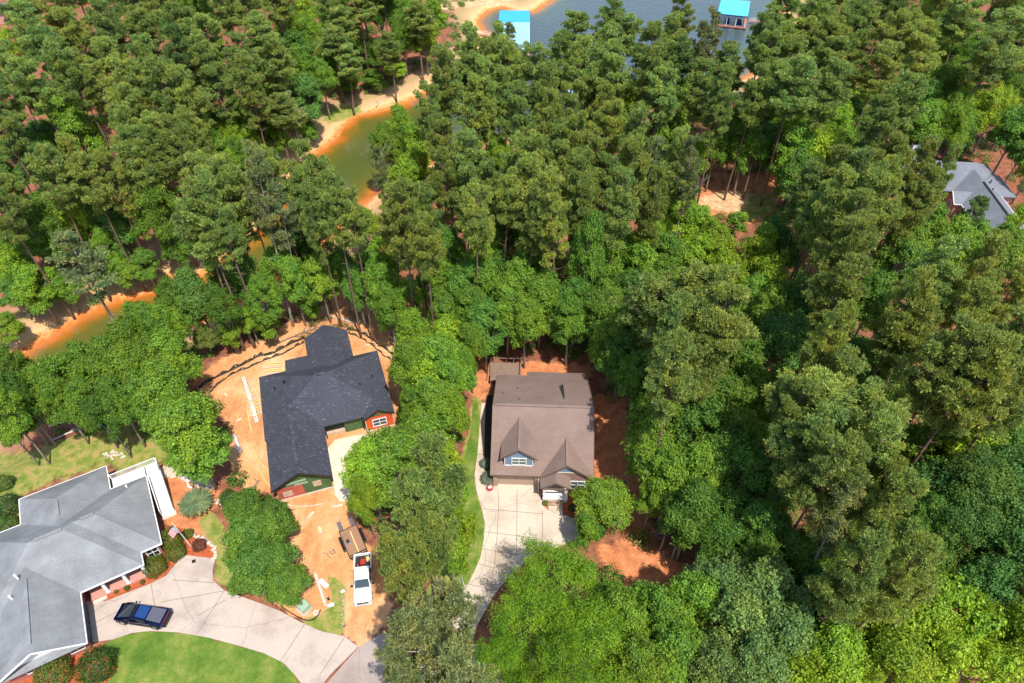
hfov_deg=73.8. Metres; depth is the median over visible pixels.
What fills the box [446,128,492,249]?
pine tree
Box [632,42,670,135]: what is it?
pine tree
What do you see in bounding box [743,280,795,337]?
leafy tree
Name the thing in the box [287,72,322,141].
leafy tree
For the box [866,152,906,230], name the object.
pine tree
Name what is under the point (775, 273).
leafy tree
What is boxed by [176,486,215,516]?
pampas grass
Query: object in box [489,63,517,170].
pine tree
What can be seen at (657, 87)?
pine tree
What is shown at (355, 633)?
gravel scatter
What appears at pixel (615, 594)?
leafy tree
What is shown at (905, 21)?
pine tree
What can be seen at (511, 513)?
driveway
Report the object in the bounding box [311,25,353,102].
pine tree
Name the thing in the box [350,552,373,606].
pickup truck
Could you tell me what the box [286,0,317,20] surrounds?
leafy tree
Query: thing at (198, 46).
pine tree
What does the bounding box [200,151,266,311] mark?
pine tree
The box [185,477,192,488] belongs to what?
drain pipe
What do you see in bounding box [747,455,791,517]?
leafy tree
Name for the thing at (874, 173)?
pine tree
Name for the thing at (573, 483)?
window
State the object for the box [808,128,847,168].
leafy tree
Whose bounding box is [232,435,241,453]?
ladder
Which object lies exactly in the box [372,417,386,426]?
window
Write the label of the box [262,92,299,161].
pine tree
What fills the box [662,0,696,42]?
pine tree
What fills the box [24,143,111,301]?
pine tree
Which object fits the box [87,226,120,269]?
leafy tree
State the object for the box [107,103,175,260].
pine tree
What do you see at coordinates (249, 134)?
leafy tree
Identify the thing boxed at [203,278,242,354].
leafy tree
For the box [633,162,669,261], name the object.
pine tree
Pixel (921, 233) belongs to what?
leafy tree
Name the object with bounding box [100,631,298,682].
lawn
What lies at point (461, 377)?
leafy tree
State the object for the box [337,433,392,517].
leafy tree
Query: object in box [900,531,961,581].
leafy tree
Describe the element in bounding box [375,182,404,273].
pine tree
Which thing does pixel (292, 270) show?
leafy tree
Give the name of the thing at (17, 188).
pine tree
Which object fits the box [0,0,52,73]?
pine tree
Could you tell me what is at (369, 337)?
silt fence
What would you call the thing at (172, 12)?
pine tree
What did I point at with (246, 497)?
leafy tree
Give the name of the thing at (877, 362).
leafy tree
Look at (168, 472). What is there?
riprap
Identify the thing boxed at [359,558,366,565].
generator
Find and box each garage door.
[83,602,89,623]
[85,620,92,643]
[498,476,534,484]
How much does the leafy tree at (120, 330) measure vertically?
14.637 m
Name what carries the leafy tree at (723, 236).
on the ground at (72, 454)
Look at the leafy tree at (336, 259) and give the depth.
101.42 m
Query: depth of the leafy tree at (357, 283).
99.72 m
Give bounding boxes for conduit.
[287,503,323,506]
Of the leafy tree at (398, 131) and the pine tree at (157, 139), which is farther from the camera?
the leafy tree at (398, 131)
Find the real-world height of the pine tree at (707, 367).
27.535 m
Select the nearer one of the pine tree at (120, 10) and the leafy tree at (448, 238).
the leafy tree at (448, 238)
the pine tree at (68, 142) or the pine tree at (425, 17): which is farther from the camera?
the pine tree at (425, 17)
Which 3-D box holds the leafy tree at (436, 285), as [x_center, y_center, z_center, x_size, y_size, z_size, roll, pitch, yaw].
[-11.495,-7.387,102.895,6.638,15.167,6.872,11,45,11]
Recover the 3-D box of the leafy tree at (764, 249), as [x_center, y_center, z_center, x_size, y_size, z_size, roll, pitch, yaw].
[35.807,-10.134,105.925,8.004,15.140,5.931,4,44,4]
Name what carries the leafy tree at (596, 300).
on the ground at (72, 454)
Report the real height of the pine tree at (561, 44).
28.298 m
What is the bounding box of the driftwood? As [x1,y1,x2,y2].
[53,422,82,439]
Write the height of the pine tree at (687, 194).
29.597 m
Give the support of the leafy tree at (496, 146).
on the ground at (72, 454)
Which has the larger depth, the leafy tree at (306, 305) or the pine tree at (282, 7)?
the pine tree at (282, 7)
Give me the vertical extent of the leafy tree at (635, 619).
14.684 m
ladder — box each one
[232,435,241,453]
[241,376,259,422]
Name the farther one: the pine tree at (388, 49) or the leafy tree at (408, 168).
the pine tree at (388, 49)
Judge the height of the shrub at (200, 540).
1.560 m
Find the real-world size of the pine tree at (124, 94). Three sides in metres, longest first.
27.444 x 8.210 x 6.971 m
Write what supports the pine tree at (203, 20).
on the ground at (72, 454)
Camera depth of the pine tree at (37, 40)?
128.69 m
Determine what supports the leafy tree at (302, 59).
on the ground at (72, 454)
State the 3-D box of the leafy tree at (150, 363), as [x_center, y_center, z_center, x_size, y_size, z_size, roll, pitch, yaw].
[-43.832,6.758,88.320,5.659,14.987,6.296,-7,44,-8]
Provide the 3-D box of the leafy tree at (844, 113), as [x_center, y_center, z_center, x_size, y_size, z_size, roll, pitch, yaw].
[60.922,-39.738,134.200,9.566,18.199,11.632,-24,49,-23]
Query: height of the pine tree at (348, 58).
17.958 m
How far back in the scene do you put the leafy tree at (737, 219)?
121.05 m
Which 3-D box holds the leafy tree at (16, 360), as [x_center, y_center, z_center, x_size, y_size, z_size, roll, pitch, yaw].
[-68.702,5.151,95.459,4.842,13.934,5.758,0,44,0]
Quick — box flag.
[168,526,178,538]
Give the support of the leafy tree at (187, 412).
on the ground at (72, 454)
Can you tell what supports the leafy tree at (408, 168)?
on the ground at (72, 454)
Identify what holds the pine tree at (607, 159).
on the ground at (72, 454)
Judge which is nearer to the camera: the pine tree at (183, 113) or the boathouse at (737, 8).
the pine tree at (183, 113)
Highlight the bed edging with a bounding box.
[280,605,320,620]
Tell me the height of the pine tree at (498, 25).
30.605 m
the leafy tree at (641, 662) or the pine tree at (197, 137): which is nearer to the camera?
the leafy tree at (641, 662)
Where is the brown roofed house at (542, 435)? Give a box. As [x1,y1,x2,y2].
[489,357,594,506]
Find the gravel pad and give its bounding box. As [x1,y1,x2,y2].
[328,433,376,501]
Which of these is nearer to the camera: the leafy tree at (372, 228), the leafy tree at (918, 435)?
the leafy tree at (918, 435)
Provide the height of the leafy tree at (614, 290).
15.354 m
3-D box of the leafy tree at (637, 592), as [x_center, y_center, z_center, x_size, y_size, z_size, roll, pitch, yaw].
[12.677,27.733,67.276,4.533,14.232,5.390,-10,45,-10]
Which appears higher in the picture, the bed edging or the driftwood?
the driftwood
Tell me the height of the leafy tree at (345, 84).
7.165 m
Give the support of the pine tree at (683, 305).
on the ground at (72, 454)
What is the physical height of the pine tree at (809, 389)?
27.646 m
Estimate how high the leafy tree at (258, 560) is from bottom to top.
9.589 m
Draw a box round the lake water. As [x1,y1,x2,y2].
[24,0,782,362]
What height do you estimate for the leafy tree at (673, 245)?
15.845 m
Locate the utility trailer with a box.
[336,516,367,559]
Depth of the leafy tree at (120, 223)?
114.41 m
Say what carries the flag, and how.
attached to the flagpole
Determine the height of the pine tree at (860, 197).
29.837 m
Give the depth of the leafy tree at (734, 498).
70.60 m
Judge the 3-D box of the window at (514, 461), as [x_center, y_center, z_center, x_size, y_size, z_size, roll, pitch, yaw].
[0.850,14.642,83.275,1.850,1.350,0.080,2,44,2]
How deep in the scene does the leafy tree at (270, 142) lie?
141.06 m
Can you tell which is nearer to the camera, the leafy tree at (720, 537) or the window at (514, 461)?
the leafy tree at (720, 537)
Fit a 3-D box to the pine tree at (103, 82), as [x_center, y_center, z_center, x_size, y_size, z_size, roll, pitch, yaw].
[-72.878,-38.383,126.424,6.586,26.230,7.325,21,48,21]
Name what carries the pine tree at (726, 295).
on the ground at (72, 454)
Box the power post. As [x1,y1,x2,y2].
[313,572,326,605]
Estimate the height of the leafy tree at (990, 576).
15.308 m
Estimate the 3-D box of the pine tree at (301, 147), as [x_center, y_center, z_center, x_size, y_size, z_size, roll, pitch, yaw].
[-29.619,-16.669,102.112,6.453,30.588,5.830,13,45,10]
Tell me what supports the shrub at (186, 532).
on the mulch bed at (207, 552)
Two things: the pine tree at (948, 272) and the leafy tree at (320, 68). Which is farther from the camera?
the leafy tree at (320, 68)
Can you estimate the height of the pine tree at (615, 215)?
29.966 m
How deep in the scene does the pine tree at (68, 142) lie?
103.34 m
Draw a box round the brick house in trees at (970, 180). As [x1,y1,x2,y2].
[898,140,1023,233]
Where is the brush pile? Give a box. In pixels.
[280,314,341,342]
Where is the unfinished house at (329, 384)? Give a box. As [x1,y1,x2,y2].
[259,325,394,501]
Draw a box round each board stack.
[243,388,259,399]
[246,397,261,416]
[262,361,284,374]
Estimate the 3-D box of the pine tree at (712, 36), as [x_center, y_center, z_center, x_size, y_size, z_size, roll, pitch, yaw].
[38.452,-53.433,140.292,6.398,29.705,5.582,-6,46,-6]
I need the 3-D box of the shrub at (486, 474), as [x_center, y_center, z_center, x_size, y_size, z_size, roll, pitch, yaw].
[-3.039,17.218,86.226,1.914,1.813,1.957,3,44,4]
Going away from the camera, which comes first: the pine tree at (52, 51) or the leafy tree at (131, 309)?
the leafy tree at (131, 309)
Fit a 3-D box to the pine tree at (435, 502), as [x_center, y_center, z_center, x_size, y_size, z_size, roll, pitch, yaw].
[-7.714,21.527,62.377,5.862,29.663,5.246,23,49,22]
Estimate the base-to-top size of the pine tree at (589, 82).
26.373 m
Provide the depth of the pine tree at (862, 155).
90.79 m
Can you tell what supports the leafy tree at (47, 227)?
on the ground at (72, 454)
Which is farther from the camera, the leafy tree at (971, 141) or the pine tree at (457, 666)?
the leafy tree at (971, 141)
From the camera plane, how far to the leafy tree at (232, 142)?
131.82 m
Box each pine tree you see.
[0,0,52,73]
[0,38,35,120]
[0,74,29,148]
[0,106,36,192]
[0,172,56,270]
[0,177,75,319]
[2,52,60,132]
[4,0,53,78]
[23,24,69,71]
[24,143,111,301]
[36,0,101,116]
[39,34,118,199]
[44,229,119,322]
[49,6,116,132]
[54,132,128,256]
[55,58,136,200]
[63,150,145,291]
[67,0,93,33]
[76,60,116,113]
[82,0,128,48]
[83,0,139,119]
[84,35,138,87]
[89,145,156,284]
[102,81,170,220]
[105,57,171,190]
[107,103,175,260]
[110,123,181,268]
[113,0,161,31]
[117,7,173,115]
[120,136,185,263]
[125,32,184,177]
[136,123,198,266]
[137,53,186,121]
[137,109,185,198]
[150,0,161,58]
[158,111,203,229]
[160,0,196,66]
[161,22,203,126]
[163,62,215,139]
[170,17,210,67]
[171,174,245,350]
[172,103,214,165]
[172,189,256,348]
[175,121,217,175]
[179,149,245,305]
[187,34,226,106]
[189,12,228,58]
[195,168,270,347]
[198,60,239,123]
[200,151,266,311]
[207,0,239,47]
[210,183,254,255]
[222,31,261,109]
[229,48,273,175]
[231,171,283,317]
[233,0,272,98]
[234,231,260,308]
[241,9,280,96]
[241,138,274,206]
[241,146,294,326]
[249,143,299,262]
[254,31,297,152]
[260,0,294,34]
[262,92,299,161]
[265,176,305,320]
[278,90,307,156]
[286,137,328,302]
[288,161,332,310]
[288,166,307,240]
[299,180,342,326]
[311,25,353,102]
[314,0,341,75]
[314,154,348,300]
[317,166,361,337]
[324,3,359,47]
[334,42,363,115]
[338,185,372,340]
[341,0,383,69]
[359,0,374,67]
[368,145,388,212]
[373,30,402,102]
[373,520,436,671]
[373,602,468,682]
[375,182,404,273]
[381,637,434,682]
[382,0,390,30]
[384,178,430,327]
[385,176,419,307]
[385,587,455,671]
[389,467,459,599]
[399,429,470,595]
[402,0,437,79]
[406,499,455,598]
[408,214,446,326]
[411,80,443,220]
[414,180,444,264]
[423,577,482,655]
[424,117,461,227]
[424,145,458,224]
[426,45,458,190]
[426,49,463,142]
[430,43,456,143]
[438,632,498,682]
[442,139,481,248]
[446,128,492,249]
[450,160,485,250]
[452,19,483,147]
[455,49,485,127]
[455,177,495,285]
[458,71,493,150]
[465,52,498,207]
[469,34,505,138]
[477,156,501,228]
[487,33,527,149]
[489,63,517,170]
[490,19,506,134]
[494,134,530,260]
[494,165,524,262]
[497,78,537,233]
[504,21,523,62]
[510,128,550,186]
[511,151,549,242]
[512,180,552,266]
[517,40,554,113]
[524,60,560,116]
[529,86,564,169]
[533,163,571,276]
[535,58,565,161]
[544,117,569,249]
[545,138,573,260]
[546,28,582,91]
[548,9,597,93]
[556,92,586,139]
[557,34,600,109]
[557,110,592,238]
[558,145,597,278]
[561,148,601,247]
[565,173,597,267]
[569,34,595,108]
[581,132,610,274]
[585,22,625,154]
[585,80,617,151]
[588,98,626,205]
[589,0,625,104]
[590,150,624,218]
[591,36,635,146]
[599,165,638,262]
[606,269,686,413]
[609,10,644,70]
[610,133,651,204]
[617,103,654,189]
[628,19,668,161]
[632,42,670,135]
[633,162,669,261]
[636,63,679,208]
[640,135,670,206]
[641,289,702,387]
[642,326,700,506]
[647,60,679,186]
[653,124,698,224]
[654,258,733,385]
[661,12,686,63]
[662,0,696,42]
[665,35,697,84]
[669,300,732,405]
[673,133,701,234]
[676,56,718,135]
[681,279,759,434]
[688,19,711,134]
[690,5,723,122]
[694,263,741,357]
[697,58,738,203]
[703,39,746,170]
[723,62,771,200]
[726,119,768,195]
[730,29,784,183]
[742,60,791,197]
[743,8,778,78]
[756,33,814,170]
[759,53,820,205]
[761,363,865,462]
[761,372,828,463]
[762,398,849,502]
[765,0,801,27]
[771,20,794,58]
[776,156,827,282]
[777,423,873,528]
[783,56,854,204]
[789,526,893,668]
[790,0,839,37]
[791,15,817,51]
[791,143,852,277]
[791,178,838,281]
[791,342,870,509]
[796,298,858,373]
[797,252,873,376]
[798,469,870,564]
[802,161,859,278]
[803,15,856,90]
[807,35,853,78]
[809,213,879,332]
[813,187,879,262]
[817,144,876,274]
[828,0,881,111]
[830,0,844,6]
[832,163,890,298]
[833,410,906,515]
[834,375,911,455]
[835,129,916,297]
[841,466,930,582]
[852,39,905,128]
[853,529,947,632]
[858,87,899,148]
[860,440,914,520]
[863,6,930,71]
[864,134,943,276]
[865,69,930,141]
[865,264,942,386]
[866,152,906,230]
[870,0,919,65]
[872,294,945,391]
[883,19,946,135]
[886,312,1000,440]
[887,163,946,246]
[900,235,970,313]
[909,328,1023,466]
[911,142,964,220]
[926,275,1003,380]
[931,0,991,63]
[932,0,953,19]
[937,227,1011,332]
[939,26,1018,160]
[942,5,1023,152]
[959,194,990,225]
[963,340,1023,455]
[973,14,1023,138]
[980,303,1023,360]
[985,256,1023,322]
[990,0,1016,22]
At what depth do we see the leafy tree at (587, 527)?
75.15 m
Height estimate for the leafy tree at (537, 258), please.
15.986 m
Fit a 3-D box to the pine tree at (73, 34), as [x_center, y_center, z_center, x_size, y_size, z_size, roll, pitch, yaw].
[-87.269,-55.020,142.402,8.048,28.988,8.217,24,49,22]
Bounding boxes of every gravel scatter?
[103,449,125,459]
[341,596,346,629]
[342,616,370,652]
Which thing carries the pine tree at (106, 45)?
on the ground at (72, 454)
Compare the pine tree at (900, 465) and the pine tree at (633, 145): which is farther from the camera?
the pine tree at (633, 145)
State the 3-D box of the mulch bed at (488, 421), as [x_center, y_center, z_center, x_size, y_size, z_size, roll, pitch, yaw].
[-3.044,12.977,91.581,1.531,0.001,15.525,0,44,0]
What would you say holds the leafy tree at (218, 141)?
on the ground at (72, 454)
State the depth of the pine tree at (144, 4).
152.27 m
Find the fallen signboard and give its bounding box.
[318,578,328,588]
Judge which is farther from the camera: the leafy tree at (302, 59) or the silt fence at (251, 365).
the leafy tree at (302, 59)
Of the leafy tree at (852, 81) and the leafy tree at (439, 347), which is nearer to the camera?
the leafy tree at (439, 347)
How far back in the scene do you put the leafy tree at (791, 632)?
60.05 m
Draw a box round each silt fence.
[196,336,303,389]
[207,341,303,393]
[346,327,393,355]
[348,331,393,360]
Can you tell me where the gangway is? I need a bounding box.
[476,30,496,36]
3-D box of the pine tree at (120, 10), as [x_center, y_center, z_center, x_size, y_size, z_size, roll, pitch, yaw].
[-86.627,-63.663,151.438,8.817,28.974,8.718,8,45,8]
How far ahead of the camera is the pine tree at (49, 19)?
144.47 m
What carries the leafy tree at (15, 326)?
on the ground at (72, 454)
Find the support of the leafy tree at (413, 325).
on the ground at (72, 454)
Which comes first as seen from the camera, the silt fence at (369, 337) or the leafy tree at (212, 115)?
the silt fence at (369, 337)
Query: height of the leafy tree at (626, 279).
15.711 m
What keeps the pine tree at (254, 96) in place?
on the ground at (72, 454)
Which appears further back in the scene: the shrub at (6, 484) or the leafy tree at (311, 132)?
the leafy tree at (311, 132)
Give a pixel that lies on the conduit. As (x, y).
(305, 506)
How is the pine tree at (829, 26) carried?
on the ground at (72, 454)
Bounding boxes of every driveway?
[87,555,357,682]
[453,455,578,646]
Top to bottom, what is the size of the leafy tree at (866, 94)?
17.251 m
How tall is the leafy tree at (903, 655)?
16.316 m
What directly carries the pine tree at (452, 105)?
on the ground at (72, 454)
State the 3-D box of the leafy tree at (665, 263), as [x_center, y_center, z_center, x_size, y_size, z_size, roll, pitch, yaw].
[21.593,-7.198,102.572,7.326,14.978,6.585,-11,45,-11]
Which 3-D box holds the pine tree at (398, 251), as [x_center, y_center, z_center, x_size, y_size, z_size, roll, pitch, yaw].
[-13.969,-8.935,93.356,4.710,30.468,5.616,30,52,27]
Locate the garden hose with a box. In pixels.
[245,438,269,486]
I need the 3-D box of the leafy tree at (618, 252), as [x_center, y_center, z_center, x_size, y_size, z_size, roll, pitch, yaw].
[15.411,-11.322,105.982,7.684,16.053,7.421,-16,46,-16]
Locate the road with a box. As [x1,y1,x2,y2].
[327,633,503,682]
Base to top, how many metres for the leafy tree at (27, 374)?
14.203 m
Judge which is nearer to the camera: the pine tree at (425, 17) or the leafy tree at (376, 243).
the leafy tree at (376, 243)
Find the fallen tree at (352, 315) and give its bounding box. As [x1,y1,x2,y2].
[330,312,368,330]
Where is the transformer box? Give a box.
[296,598,312,616]
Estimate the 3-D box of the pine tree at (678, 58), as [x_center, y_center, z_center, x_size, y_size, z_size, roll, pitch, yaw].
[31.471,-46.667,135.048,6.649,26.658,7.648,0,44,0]
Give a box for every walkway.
[478,403,484,453]
[549,506,562,514]
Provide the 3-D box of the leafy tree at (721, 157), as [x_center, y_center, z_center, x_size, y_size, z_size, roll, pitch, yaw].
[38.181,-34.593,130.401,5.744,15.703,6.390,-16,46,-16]
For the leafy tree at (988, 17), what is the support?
on the ground at (72, 454)
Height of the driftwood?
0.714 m
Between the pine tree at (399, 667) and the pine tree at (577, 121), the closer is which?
the pine tree at (399, 667)
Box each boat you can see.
[723,17,730,24]
[735,18,742,26]
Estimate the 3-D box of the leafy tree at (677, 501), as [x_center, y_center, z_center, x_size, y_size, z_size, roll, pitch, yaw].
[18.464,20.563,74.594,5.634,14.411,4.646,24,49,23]
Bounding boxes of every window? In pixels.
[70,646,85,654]
[145,547,160,556]
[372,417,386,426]
[511,458,526,464]
[571,481,584,488]
[946,199,951,207]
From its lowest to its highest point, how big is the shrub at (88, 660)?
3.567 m
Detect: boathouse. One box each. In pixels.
[498,10,529,54]
[717,0,750,29]
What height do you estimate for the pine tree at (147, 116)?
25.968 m
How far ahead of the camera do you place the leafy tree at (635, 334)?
88.94 m
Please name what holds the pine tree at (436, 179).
on the ground at (72, 454)
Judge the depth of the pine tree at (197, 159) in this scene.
94.89 m
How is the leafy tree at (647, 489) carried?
on the ground at (72, 454)
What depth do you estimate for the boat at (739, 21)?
214.35 m
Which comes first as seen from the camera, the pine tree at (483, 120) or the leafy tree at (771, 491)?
the leafy tree at (771, 491)
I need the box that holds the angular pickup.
[114,601,171,629]
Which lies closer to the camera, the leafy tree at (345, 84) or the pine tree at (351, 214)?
the pine tree at (351, 214)
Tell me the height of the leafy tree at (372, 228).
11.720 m
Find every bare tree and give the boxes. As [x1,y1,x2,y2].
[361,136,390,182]
[648,514,670,550]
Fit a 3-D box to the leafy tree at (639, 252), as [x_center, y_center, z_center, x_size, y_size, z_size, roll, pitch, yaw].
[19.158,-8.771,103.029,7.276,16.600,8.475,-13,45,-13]
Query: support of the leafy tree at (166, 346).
on the ground at (72, 454)
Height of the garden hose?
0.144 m
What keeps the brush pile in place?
on the ground at (72, 454)
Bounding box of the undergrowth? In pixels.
[0,0,1023,681]
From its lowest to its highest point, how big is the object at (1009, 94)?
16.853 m
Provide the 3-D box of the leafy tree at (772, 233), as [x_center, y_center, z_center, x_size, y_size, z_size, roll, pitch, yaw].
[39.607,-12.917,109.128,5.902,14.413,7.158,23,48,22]
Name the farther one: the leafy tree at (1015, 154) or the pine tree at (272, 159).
the leafy tree at (1015, 154)
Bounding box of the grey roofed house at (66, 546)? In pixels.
[0,457,176,682]
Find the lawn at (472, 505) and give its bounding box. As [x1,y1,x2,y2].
[448,401,483,592]
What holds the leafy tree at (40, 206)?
on the ground at (72, 454)
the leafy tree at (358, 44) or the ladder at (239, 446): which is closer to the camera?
the ladder at (239, 446)
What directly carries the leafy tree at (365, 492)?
on the ground at (72, 454)
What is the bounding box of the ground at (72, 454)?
[0,0,1023,682]
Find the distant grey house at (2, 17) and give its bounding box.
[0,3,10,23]
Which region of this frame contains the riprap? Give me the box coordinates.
[161,466,213,490]
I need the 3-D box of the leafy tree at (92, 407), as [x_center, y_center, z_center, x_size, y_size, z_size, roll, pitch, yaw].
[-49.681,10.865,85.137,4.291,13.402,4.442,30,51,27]
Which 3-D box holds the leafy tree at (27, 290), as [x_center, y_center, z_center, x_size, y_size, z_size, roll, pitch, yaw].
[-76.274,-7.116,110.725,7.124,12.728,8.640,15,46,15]
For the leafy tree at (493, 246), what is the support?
on the ground at (72, 454)
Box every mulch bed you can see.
[5,646,116,682]
[105,525,213,600]
[484,395,493,481]
[563,491,584,514]
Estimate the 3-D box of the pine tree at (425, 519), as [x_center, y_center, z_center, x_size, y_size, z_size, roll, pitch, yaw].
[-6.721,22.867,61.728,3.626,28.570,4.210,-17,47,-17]
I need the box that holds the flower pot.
[486,485,492,490]
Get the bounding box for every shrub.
[0,474,14,492]
[0,492,19,517]
[0,513,19,531]
[31,654,73,682]
[72,646,116,682]
[142,553,168,578]
[161,526,183,550]
[164,541,186,562]
[183,528,193,538]
[191,537,206,552]
[217,488,237,504]
[370,77,386,91]
[479,458,489,468]
[480,470,492,484]
[485,435,490,444]
[567,504,575,511]
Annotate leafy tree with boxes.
[0,25,39,68]
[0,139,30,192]
[0,224,37,264]
[0,243,31,278]
[0,272,32,319]
[0,310,26,350]
[0,340,35,372]
[0,369,50,445]
[0,385,50,464]
[0,410,39,465]
[2,382,57,446]
[8,210,54,264]
[9,262,59,324]
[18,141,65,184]
[20,122,60,156]
[20,361,74,428]
[26,117,61,150]
[28,186,76,263]
[29,348,91,407]
[29,368,89,444]
[30,214,84,287]
[42,87,92,151]
[42,270,83,314]
[53,200,93,252]
[56,109,116,169]
[61,338,96,383]
[61,372,118,448]
[79,392,132,458]
[80,202,124,257]
[84,330,114,385]
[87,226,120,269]
[93,248,125,295]
[93,372,146,447]
[97,341,156,386]
[98,209,144,258]
[103,315,146,361]
[109,257,146,294]
[119,175,183,265]
[120,298,151,346]
[122,365,153,429]
[126,247,160,287]
[135,303,192,348]
[136,362,207,434]
[140,355,191,394]
[145,326,204,393]
[147,300,191,352]
[150,391,230,484]
[153,273,190,340]
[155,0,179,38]
[157,235,188,259]
[160,424,232,489]
[162,236,195,267]
[170,263,217,347]
[176,0,217,31]
[191,101,214,128]
[192,322,222,353]
[202,259,231,287]
[203,110,218,138]
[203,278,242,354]
[205,130,239,168]
[214,115,248,147]
[215,322,242,353]
[218,500,291,568]
[222,486,262,523]
[223,99,259,134]
[223,135,250,171]
[223,252,271,319]
[224,530,300,599]
[236,306,259,343]
[238,122,265,146]
[242,270,283,343]
[248,107,276,146]
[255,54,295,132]
[255,315,280,345]
[256,242,293,317]
[257,496,298,543]
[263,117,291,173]
[264,561,312,608]
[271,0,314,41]
[272,222,319,275]
[272,251,310,325]
[278,29,317,68]
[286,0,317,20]
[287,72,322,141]
[288,41,313,82]
[289,97,306,137]
[294,291,319,321]
[295,12,324,55]
[301,252,339,322]
[302,121,319,145]
[306,305,320,320]
[309,54,338,119]
[312,52,340,76]
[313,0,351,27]
[327,243,354,314]
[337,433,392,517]
[338,73,362,98]
[339,260,370,328]
[344,474,383,538]
[351,25,373,65]
[354,246,392,281]
[354,423,430,507]
[355,205,381,245]
[358,0,396,33]
[358,261,402,336]
[361,68,383,92]
[362,38,394,75]
[367,121,399,179]
[368,235,401,273]
[370,276,408,342]
[383,0,415,55]
[383,62,406,81]
[385,102,412,134]
[386,154,421,202]
[386,338,429,389]
[389,120,408,157]
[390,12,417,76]
[394,307,434,347]
[395,410,457,479]
[398,273,424,314]
[398,383,420,425]
[399,350,439,398]
[402,123,428,155]
[402,138,431,202]
[410,372,464,430]
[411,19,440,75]
[415,255,455,317]
[415,331,465,381]
[418,0,447,56]
[426,293,461,335]
[430,312,468,345]
[434,355,478,404]
[437,434,466,484]
[439,218,466,265]
[441,258,478,305]
[441,384,471,449]
[441,476,469,514]
[442,525,471,583]
[445,505,480,553]
[453,282,486,328]
[455,322,488,393]
[456,345,474,406]
[460,295,507,373]
[462,226,508,263]
[470,633,524,682]
[471,255,503,302]
[484,132,512,174]
[484,565,580,682]
[488,248,510,276]
[490,276,520,357]
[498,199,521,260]
[500,250,538,292]
[503,288,550,368]
[506,625,607,682]
[509,238,563,278]
[509,527,607,636]
[519,266,562,347]
[540,587,627,682]
[546,290,587,366]
[553,273,592,349]
[563,207,609,344]
[569,475,637,532]
[573,510,606,551]
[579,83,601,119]
[581,248,622,284]
[582,285,613,362]
[586,313,626,390]
[588,578,637,649]
[590,277,626,326]
[595,328,638,403]
[598,629,671,682]
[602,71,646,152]
[602,302,642,346]
[603,224,636,269]
[604,595,654,641]
[607,264,644,295]
[612,347,649,425]
[620,417,677,496]
[621,238,657,285]
[624,392,682,439]
[627,579,657,606]
[632,473,664,532]
[633,219,672,251]
[633,325,655,348]
[637,444,691,523]
[638,442,674,518]
[639,582,696,638]
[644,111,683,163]
[645,253,681,287]
[646,200,686,238]
[649,617,706,682]
[654,231,690,269]
[658,474,723,559]
[659,490,705,559]
[665,392,729,448]
[665,437,727,496]
[668,180,696,205]
[668,569,721,630]
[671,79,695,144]
[674,201,712,278]
[676,231,717,275]
[678,555,739,619]
[681,630,739,682]
[683,135,711,187]
[690,421,747,484]
[693,213,740,263]
[694,510,749,561]
[695,578,777,679]
[705,122,730,191]
[707,246,749,286]
[708,367,749,413]
[711,479,751,527]
[712,433,770,504]
[716,547,814,631]
[718,103,754,182]
[719,402,771,454]
[723,330,767,376]
[725,210,748,233]
[727,231,775,276]
[727,360,771,424]
[727,621,792,682]
[729,528,782,572]
[731,271,768,322]
[732,496,794,549]
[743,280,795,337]
[747,106,776,162]
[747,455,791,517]
[749,222,779,261]
[749,247,791,286]
[751,361,795,422]
[752,120,783,192]
[758,308,810,369]
[762,589,822,674]
[767,124,822,207]
[768,224,807,270]
[769,210,792,231]
[771,92,822,184]
[771,144,811,210]
[772,525,822,587]
[777,272,816,307]
[783,635,832,682]
[789,563,842,628]
[790,295,832,370]
[792,343,855,385]
[793,618,871,682]
[799,520,847,566]
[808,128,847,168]
[813,101,854,149]
[813,581,889,637]
[825,127,859,159]
[832,93,871,139]
[839,334,878,384]
[841,138,872,166]
[842,64,876,98]
[843,83,875,123]
[853,269,896,337]
[859,620,946,682]
[860,235,928,299]
[860,566,955,643]
[866,337,905,375]
[867,372,911,419]
[876,218,933,270]
[887,604,981,682]
[890,491,953,553]
[891,200,949,268]
[894,418,968,467]
[895,97,945,146]
[896,76,945,128]
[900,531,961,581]
[905,487,1009,566]
[909,454,974,502]
[914,0,959,26]
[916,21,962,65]
[919,440,1023,535]
[924,61,956,102]
[926,213,981,264]
[929,415,1010,459]
[929,622,1023,682]
[930,88,982,158]
[931,571,1012,672]
[937,57,979,127]
[942,105,979,155]
[944,553,1022,625]
[949,29,989,81]
[955,85,1006,135]
[955,217,997,268]
[958,525,1023,589]
[958,599,1023,682]
[961,490,1023,552]
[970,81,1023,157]
[971,440,1023,498]
[971,556,1023,606]
[977,219,1023,274]
[979,0,1023,31]
[985,104,1023,172]
[989,420,1023,447]
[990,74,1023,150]
[993,45,1023,85]
[998,202,1023,232]
[1005,132,1023,182]
[1011,153,1023,204]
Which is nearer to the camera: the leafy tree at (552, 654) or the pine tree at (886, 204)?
the leafy tree at (552, 654)
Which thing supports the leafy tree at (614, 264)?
on the ground at (72, 454)
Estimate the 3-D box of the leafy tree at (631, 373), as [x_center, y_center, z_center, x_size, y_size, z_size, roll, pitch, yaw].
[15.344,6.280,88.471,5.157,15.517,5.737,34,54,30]
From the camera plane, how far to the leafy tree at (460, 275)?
96.92 m

